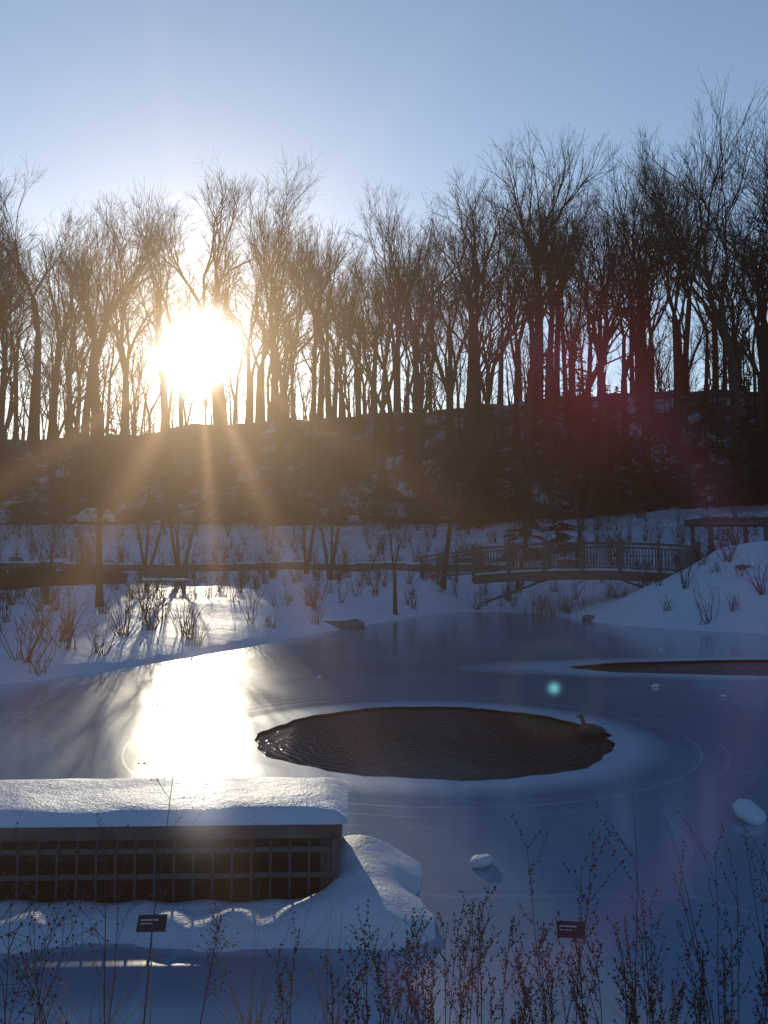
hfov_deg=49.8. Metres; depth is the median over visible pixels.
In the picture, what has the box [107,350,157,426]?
forest tree
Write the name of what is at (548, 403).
slope tree
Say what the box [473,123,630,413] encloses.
forest tree
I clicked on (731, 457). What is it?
conifer
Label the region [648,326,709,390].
forest tree
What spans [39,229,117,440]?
forest tree
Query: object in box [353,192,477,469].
forest tree
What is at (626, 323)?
forest tree
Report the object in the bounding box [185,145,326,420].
forest tree
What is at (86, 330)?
forest tree
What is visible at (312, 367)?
forest tree
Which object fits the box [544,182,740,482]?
forest tree
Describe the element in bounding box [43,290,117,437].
forest tree
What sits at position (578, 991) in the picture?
dry weeds seed heads
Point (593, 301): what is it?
forest tree
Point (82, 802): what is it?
snow cap
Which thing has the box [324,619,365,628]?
flat shore rock
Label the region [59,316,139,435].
forest tree
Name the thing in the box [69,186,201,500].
forest tree
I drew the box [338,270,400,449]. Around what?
forest tree
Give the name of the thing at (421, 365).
forest tree
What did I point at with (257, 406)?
forest tree
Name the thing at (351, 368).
forest tree
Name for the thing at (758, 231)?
slope tree
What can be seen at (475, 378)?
slope tree
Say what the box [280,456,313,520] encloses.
conifer
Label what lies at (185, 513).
parked car windows
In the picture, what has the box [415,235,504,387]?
forest tree
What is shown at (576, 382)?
forest tree
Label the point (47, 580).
garden tree
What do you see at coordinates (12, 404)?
forest tree
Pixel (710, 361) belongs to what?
forest tree
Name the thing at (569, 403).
conifer
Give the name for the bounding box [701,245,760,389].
forest tree
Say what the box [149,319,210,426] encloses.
forest tree
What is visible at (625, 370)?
forest tree
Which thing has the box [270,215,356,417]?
forest tree
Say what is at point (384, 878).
snow drift
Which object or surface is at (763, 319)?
forest tree
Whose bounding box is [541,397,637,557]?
garden tree
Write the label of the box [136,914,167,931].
plant label plate
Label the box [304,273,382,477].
forest tree
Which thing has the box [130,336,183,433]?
forest tree
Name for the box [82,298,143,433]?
forest tree
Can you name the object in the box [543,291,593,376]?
forest tree
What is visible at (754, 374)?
forest tree
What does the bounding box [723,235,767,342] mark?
forest tree
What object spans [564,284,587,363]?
forest tree
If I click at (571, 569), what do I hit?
deck snow
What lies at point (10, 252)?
forest tree
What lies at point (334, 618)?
shore rock snow
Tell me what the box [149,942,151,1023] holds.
plant label stake
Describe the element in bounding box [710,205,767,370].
forest tree
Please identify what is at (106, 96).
sky
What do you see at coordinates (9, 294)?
slope tree
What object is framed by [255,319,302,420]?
forest tree
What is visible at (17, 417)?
forest tree
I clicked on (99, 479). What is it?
conifer
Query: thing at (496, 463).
conifer
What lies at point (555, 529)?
conifer
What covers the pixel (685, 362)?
forest tree
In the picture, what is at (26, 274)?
forest tree
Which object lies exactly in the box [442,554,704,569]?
path handrail
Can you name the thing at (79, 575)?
fence
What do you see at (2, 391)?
garden tree
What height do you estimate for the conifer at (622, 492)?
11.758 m
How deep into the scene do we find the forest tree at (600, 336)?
126.17 m
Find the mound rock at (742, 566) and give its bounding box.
[736,565,750,568]
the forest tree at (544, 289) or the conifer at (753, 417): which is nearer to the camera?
the conifer at (753, 417)
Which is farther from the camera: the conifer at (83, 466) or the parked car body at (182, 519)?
the conifer at (83, 466)
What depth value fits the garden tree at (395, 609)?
33.61 m
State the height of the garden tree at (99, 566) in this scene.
8.415 m
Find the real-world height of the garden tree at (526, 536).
9.733 m
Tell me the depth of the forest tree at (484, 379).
195.56 m
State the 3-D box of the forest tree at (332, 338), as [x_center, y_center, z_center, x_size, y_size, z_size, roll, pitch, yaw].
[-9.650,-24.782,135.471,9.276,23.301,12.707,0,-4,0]
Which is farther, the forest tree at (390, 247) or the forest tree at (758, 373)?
the forest tree at (390, 247)
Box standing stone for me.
[674,544,694,573]
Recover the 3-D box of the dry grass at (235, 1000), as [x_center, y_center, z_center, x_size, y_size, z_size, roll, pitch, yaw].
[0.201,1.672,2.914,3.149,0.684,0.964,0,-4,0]
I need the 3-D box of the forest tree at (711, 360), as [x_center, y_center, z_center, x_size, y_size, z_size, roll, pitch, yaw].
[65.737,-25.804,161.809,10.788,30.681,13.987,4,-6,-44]
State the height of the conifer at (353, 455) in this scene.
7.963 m
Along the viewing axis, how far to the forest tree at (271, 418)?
121.48 m
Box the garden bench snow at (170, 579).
[142,578,187,580]
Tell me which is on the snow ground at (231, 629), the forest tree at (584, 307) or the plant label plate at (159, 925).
the forest tree at (584, 307)
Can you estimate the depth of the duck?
10.12 m
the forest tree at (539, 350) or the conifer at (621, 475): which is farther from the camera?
the forest tree at (539, 350)
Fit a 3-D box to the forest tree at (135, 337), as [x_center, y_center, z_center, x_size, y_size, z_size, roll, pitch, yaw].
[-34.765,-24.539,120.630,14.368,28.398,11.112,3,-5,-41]
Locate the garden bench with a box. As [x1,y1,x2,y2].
[141,568,188,592]
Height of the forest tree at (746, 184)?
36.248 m
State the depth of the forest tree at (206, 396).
200.63 m
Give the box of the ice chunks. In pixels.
[316,649,766,868]
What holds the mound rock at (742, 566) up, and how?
on the snow ground at (231, 629)
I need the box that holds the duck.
[576,714,606,735]
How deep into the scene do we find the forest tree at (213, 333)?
99.34 m
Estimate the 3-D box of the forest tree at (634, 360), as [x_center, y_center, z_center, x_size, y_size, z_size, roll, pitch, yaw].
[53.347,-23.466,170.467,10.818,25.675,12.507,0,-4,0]
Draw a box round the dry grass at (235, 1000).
[0,875,767,1023]
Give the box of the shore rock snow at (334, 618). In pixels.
[319,617,354,620]
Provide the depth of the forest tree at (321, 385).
116.92 m
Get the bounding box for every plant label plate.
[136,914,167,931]
[556,921,585,938]
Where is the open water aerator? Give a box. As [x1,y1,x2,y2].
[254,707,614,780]
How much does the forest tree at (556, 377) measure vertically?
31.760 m
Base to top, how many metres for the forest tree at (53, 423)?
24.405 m
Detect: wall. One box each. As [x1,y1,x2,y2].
[0,558,579,581]
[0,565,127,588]
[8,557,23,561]
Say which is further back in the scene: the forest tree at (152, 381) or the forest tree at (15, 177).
the forest tree at (152, 381)
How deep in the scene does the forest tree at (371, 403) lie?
116.62 m
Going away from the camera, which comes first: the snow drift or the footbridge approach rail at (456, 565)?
the snow drift
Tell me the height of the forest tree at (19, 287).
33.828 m
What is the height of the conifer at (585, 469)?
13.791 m
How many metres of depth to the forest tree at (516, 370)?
101.33 m
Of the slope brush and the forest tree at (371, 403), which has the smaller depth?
the slope brush
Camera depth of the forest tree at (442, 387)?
198.71 m
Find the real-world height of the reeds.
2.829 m
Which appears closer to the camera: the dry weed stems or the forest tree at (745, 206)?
the dry weed stems
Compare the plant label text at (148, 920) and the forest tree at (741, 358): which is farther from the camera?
the forest tree at (741, 358)
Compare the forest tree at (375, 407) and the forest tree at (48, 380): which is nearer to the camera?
the forest tree at (375, 407)
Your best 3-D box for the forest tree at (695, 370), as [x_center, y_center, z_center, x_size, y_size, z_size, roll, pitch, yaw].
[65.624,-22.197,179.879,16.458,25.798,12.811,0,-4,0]
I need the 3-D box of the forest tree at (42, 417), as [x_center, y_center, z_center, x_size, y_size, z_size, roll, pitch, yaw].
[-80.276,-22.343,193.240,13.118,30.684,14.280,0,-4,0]
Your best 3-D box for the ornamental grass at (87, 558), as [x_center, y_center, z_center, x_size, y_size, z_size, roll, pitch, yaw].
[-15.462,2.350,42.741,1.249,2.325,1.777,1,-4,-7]
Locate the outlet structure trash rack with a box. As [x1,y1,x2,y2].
[0,837,337,902]
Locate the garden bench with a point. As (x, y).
(147, 572)
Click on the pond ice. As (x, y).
(692, 749)
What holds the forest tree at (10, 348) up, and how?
on the snow ground at (231, 629)
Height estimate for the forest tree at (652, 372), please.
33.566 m
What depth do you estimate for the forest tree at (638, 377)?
98.44 m
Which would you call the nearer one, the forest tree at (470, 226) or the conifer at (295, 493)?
the conifer at (295, 493)
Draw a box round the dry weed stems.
[0,676,767,1023]
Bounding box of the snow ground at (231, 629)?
[0,388,767,709]
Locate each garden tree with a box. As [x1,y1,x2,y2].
[0,372,20,500]
[0,418,41,484]
[16,503,75,604]
[69,339,194,606]
[88,418,218,569]
[134,387,275,586]
[252,425,368,579]
[259,411,368,573]
[365,478,434,614]
[374,378,528,589]
[482,420,594,588]
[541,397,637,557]
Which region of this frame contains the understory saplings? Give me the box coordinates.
[0,306,767,525]
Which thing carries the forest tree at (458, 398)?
on the snow ground at (231, 629)
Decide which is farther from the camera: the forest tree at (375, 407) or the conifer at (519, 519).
the forest tree at (375, 407)
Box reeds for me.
[492,578,594,619]
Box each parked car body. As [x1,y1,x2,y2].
[67,509,119,522]
[161,511,211,523]
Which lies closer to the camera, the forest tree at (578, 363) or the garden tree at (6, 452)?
the garden tree at (6, 452)
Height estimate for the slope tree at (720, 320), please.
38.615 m
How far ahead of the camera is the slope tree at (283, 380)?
89.80 m
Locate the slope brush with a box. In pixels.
[0,401,767,564]
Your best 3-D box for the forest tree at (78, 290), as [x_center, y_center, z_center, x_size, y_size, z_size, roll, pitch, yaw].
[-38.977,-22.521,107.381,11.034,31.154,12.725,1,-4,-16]
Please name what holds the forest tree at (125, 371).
on the snow ground at (231, 629)
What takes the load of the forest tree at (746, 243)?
on the snow ground at (231, 629)
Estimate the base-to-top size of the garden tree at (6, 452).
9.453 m
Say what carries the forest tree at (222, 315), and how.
on the snow ground at (231, 629)
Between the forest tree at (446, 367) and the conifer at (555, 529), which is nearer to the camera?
the conifer at (555, 529)
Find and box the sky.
[0,0,767,439]
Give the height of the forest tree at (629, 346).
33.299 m
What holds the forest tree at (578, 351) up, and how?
on the snow ground at (231, 629)
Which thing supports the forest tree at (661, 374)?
on the snow ground at (231, 629)
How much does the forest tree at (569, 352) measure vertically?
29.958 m
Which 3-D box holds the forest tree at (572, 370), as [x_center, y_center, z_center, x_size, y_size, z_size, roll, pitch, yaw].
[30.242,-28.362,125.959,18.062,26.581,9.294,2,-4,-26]
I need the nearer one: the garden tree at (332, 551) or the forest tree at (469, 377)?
the garden tree at (332, 551)
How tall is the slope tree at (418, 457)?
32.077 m
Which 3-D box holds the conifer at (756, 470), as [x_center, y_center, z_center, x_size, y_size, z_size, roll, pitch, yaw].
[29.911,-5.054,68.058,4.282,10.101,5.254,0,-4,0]
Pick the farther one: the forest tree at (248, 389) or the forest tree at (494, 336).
the forest tree at (494, 336)
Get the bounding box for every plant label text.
[140,919,158,923]
[559,925,576,930]
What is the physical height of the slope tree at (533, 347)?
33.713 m
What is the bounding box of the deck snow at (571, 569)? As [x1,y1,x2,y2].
[475,569,673,574]
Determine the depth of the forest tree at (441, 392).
187.74 m
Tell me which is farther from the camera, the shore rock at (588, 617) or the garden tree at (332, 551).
the garden tree at (332, 551)
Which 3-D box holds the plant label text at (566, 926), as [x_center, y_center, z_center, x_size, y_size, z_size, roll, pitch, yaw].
[0.763,1.724,3.428,0.070,0.019,0.004,-2,-43,7]
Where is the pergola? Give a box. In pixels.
[684,517,767,554]
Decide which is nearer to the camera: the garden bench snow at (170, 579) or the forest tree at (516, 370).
the garden bench snow at (170, 579)
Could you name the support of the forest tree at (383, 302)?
on the snow ground at (231, 629)
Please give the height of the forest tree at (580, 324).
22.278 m
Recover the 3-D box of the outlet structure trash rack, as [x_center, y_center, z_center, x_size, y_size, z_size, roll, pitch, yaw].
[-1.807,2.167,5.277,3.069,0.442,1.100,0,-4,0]
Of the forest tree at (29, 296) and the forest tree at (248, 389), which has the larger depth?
the forest tree at (248, 389)
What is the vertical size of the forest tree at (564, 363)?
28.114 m
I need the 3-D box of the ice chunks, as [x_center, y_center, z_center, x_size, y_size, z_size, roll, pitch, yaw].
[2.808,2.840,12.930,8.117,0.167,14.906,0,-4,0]
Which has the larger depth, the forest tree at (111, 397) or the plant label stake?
the forest tree at (111, 397)
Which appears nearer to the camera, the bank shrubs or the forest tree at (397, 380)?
the bank shrubs
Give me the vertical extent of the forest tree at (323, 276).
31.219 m
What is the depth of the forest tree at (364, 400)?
151.74 m
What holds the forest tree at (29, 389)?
on the snow ground at (231, 629)
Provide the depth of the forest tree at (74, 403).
179.68 m
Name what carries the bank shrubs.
on the snow ground at (231, 629)
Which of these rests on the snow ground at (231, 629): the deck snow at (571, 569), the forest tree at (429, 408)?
the forest tree at (429, 408)
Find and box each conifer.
[63,425,91,492]
[86,452,116,509]
[101,412,121,474]
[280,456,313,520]
[339,420,363,484]
[478,412,516,521]
[494,454,546,560]
[501,438,522,517]
[520,352,572,468]
[546,468,577,552]
[553,329,597,454]
[562,375,615,518]
[581,385,637,507]
[582,386,649,517]
[628,391,680,498]
[682,388,729,465]
[717,418,764,506]
[721,396,767,506]
[730,373,766,458]
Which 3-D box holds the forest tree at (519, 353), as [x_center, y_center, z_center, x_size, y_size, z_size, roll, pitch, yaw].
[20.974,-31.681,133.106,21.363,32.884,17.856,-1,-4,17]
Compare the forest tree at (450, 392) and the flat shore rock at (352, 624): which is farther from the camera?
the forest tree at (450, 392)
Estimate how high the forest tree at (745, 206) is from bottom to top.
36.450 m
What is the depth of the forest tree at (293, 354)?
179.75 m
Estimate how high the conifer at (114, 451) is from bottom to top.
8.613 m
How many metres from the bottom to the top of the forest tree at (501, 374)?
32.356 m
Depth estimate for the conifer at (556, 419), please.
93.39 m
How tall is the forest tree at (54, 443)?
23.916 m
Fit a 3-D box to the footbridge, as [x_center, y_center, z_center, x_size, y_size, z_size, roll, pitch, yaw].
[8.700,2.606,36.106,9.586,2.878,1.760,-1,-4,17]
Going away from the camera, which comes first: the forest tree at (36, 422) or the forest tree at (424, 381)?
the forest tree at (36, 422)
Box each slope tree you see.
[0,196,156,514]
[0,226,68,327]
[100,179,246,515]
[205,214,392,521]
[341,215,468,523]
[406,227,550,512]
[487,171,607,517]
[501,205,608,489]
[533,178,682,511]
[573,200,724,501]
[614,72,767,504]
[677,119,767,308]
[693,106,767,391]
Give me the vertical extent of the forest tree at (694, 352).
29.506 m
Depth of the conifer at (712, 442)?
87.82 m
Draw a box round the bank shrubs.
[0,511,767,675]
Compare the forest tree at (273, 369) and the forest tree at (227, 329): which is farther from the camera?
the forest tree at (227, 329)
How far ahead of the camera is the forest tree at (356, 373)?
108.47 m
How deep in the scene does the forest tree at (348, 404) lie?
176.88 m
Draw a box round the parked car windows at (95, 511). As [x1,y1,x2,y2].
[85,509,113,513]
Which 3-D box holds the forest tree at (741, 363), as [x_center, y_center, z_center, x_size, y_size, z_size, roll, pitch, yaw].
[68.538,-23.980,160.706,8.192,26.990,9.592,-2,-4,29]
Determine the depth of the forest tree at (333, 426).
109.49 m
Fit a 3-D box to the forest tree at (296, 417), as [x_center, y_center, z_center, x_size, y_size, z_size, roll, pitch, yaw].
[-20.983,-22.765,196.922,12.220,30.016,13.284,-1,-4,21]
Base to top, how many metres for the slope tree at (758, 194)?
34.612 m
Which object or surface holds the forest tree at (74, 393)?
on the snow ground at (231, 629)
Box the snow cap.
[0,777,347,827]
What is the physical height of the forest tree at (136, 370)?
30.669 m
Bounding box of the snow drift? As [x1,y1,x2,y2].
[0,835,435,953]
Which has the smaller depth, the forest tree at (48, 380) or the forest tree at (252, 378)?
the forest tree at (252, 378)
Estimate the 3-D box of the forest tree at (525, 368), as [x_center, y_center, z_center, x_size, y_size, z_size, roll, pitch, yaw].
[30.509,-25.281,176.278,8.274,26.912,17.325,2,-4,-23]
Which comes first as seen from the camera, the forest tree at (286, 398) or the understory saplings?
the understory saplings
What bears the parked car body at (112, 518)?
on the snow ground at (231, 629)
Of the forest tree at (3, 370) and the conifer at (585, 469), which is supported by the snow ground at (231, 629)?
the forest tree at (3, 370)
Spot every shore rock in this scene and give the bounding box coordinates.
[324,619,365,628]
[582,615,594,620]
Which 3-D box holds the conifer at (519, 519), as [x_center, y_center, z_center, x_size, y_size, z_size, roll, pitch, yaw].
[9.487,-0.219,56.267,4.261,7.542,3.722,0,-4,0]
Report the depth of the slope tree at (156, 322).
92.87 m
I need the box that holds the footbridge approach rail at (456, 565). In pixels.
[420,549,477,583]
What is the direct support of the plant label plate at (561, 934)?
attached to the plant label stake
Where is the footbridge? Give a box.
[471,538,700,603]
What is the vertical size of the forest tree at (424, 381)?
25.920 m
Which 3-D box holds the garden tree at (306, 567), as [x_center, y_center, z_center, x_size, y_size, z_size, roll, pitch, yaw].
[-4.165,-1.218,47.053,6.258,9.685,5.224,2,-5,-31]
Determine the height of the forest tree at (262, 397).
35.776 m
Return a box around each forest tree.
[0,154,26,262]
[0,155,98,452]
[0,209,68,434]
[0,219,41,434]
[0,220,36,303]
[0,221,57,327]
[0,228,63,330]
[0,242,42,324]
[0,274,64,480]
[0,293,55,390]
[0,308,109,511]
[0,355,61,421]
[0,359,41,439]
[1,284,82,469]
[3,276,52,439]
[18,362,64,438]
[20,234,95,438]
[30,275,120,375]
[30,336,76,422]
[37,216,128,454]
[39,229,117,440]
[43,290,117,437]
[47,193,187,436]
[52,214,179,492]
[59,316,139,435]
[60,337,115,411]
[61,373,82,424]
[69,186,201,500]
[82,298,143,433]
[84,358,122,434]
[86,239,186,432]
[99,305,167,433]
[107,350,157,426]
[129,172,278,485]
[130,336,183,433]
[142,274,206,420]
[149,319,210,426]
[167,348,209,423]
[169,258,252,423]
[180,234,243,423]
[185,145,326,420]
[188,344,228,423]
[191,282,294,422]
[205,249,337,421]
[219,305,257,424]
[231,210,292,422]
[241,199,321,420]
[246,307,319,416]
[249,245,329,418]
[253,221,349,420]
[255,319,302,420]
[264,289,340,488]
[265,311,319,403]
[266,353,318,419]
[269,223,367,420]
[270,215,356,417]
[274,223,354,418]
[292,214,460,499]
[295,253,392,432]
[300,364,333,411]
[302,290,345,416]
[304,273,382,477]
[309,333,369,416]
[318,324,370,414]
[324,279,377,432]
[338,180,516,415]
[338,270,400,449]
[342,243,422,412]
[345,300,378,390]
[347,290,422,463]
[350,235,399,411]
[351,375,379,412]
[352,304,387,413]
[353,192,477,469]
[367,235,502,500]
[372,206,452,411]
[372,262,464,404]
[385,273,456,411]
[409,356,467,408]
[410,348,447,409]
[413,254,480,408]
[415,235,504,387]
[417,163,546,432]
[423,169,520,408]
[424,367,462,408]
[431,233,547,477]
[436,283,475,453]
[437,199,584,445]
[458,220,572,401]
[458,359,527,405]
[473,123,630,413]
[480,204,532,404]
[482,317,514,373]
[490,232,584,399]
[494,184,582,422]
[497,336,553,399]
[508,324,565,396]
[508,328,546,398]
[514,167,602,398]
[533,249,617,395]
[543,234,604,394]
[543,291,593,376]
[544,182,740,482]
[545,331,609,394]
[551,165,738,464]
[554,328,602,388]
[557,263,619,341]
[560,281,599,392]
[560,359,596,394]
[562,195,645,395]
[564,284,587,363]
[567,264,599,344]
[573,261,662,393]
[576,141,697,398]
[598,181,685,392]
[611,121,748,457]
[611,247,678,415]
[614,200,695,391]
[614,338,672,381]
[615,311,693,391]
[619,140,763,395]
[619,351,672,391]
[631,211,720,402]
[645,224,712,377]
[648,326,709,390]
[653,286,729,373]
[655,352,719,391]
[658,225,724,388]
[664,186,767,389]
[677,262,767,474]
[678,158,767,432]
[691,287,755,367]
[693,327,747,388]
[695,178,766,249]
[695,233,765,357]
[695,308,754,389]
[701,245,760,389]
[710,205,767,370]
[712,253,767,424]
[713,126,767,241]
[717,324,755,386]
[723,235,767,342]
[727,344,758,391]
[729,209,767,338]
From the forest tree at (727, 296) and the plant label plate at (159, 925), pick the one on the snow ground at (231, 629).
the forest tree at (727, 296)
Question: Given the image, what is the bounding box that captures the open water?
[571,661,767,675]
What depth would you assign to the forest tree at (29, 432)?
133.57 m
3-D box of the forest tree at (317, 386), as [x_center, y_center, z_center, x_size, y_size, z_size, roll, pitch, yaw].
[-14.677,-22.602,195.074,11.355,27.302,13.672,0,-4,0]
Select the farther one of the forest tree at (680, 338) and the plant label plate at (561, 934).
the forest tree at (680, 338)
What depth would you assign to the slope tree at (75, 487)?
89.53 m
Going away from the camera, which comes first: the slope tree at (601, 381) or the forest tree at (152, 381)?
the slope tree at (601, 381)
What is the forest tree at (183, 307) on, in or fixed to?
on the snow ground at (231, 629)
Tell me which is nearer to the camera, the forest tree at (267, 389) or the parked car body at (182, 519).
the parked car body at (182, 519)
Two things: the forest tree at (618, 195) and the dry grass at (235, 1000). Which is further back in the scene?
the forest tree at (618, 195)
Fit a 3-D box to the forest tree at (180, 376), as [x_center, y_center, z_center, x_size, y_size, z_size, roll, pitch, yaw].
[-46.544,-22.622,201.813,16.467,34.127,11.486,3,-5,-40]
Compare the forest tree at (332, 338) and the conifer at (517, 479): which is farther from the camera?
the forest tree at (332, 338)
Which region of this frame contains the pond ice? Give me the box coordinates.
[0,611,767,1023]
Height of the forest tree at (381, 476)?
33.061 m
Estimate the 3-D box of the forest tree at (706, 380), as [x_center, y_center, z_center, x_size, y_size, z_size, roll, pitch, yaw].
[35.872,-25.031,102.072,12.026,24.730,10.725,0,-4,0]
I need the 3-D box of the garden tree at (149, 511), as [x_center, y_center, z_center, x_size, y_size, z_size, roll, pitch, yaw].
[-13.530,-1.024,47.171,5.154,9.478,9.914,-3,-5,35]
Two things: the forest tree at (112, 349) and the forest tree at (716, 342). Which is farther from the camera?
the forest tree at (112, 349)
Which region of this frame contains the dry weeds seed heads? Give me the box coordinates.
[0,673,767,1023]
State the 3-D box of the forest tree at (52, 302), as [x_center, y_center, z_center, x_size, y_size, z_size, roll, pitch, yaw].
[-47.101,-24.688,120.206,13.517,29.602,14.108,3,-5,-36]
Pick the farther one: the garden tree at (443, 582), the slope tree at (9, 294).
the slope tree at (9, 294)
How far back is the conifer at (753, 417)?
86.52 m
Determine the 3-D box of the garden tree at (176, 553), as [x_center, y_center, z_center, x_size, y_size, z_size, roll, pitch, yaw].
[-7.973,-0.951,35.933,5.632,8.656,6.905,-1,-4,17]
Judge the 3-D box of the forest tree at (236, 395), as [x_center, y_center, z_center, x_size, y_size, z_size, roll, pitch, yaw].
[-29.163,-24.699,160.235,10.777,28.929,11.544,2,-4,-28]
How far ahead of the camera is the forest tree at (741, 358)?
148.78 m
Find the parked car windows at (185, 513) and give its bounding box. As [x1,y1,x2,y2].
[181,511,194,515]
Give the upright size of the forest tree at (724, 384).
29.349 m
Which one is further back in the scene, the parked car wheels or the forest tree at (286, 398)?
the forest tree at (286, 398)
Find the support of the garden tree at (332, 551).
on the snow ground at (231, 629)
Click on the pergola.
(745, 523)
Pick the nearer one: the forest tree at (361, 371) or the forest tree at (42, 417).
the forest tree at (361, 371)
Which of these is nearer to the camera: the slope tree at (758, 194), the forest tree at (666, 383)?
the slope tree at (758, 194)
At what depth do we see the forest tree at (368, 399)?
197.71 m
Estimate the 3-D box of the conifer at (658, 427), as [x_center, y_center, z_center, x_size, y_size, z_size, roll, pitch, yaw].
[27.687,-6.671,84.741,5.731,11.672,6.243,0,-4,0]
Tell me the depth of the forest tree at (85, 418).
125.03 m
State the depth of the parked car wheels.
80.28 m
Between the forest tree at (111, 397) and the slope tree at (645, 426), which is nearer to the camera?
the slope tree at (645, 426)
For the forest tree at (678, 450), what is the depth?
91.18 m
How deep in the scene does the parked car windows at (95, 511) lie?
80.29 m
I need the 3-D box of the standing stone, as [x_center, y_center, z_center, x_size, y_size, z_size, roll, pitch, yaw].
[12.327,2.180,33.809,0.860,1.741,0.597,1,-4,-17]
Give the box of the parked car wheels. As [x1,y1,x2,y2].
[72,519,114,524]
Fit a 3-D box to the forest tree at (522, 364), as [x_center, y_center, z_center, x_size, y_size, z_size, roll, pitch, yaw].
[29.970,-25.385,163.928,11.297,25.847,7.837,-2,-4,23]
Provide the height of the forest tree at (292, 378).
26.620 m
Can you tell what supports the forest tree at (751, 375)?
on the snow ground at (231, 629)
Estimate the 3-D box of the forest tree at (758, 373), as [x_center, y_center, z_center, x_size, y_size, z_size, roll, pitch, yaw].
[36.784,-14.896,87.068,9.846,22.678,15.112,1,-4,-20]
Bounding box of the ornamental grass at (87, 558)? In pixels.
[71,537,95,569]
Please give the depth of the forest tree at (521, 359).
180.75 m
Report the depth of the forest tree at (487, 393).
94.42 m
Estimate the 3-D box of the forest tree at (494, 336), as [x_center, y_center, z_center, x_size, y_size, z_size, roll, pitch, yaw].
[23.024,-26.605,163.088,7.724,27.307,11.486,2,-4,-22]
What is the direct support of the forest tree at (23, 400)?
on the snow ground at (231, 629)
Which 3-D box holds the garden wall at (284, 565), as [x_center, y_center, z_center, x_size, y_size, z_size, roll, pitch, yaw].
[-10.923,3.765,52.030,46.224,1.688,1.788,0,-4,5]

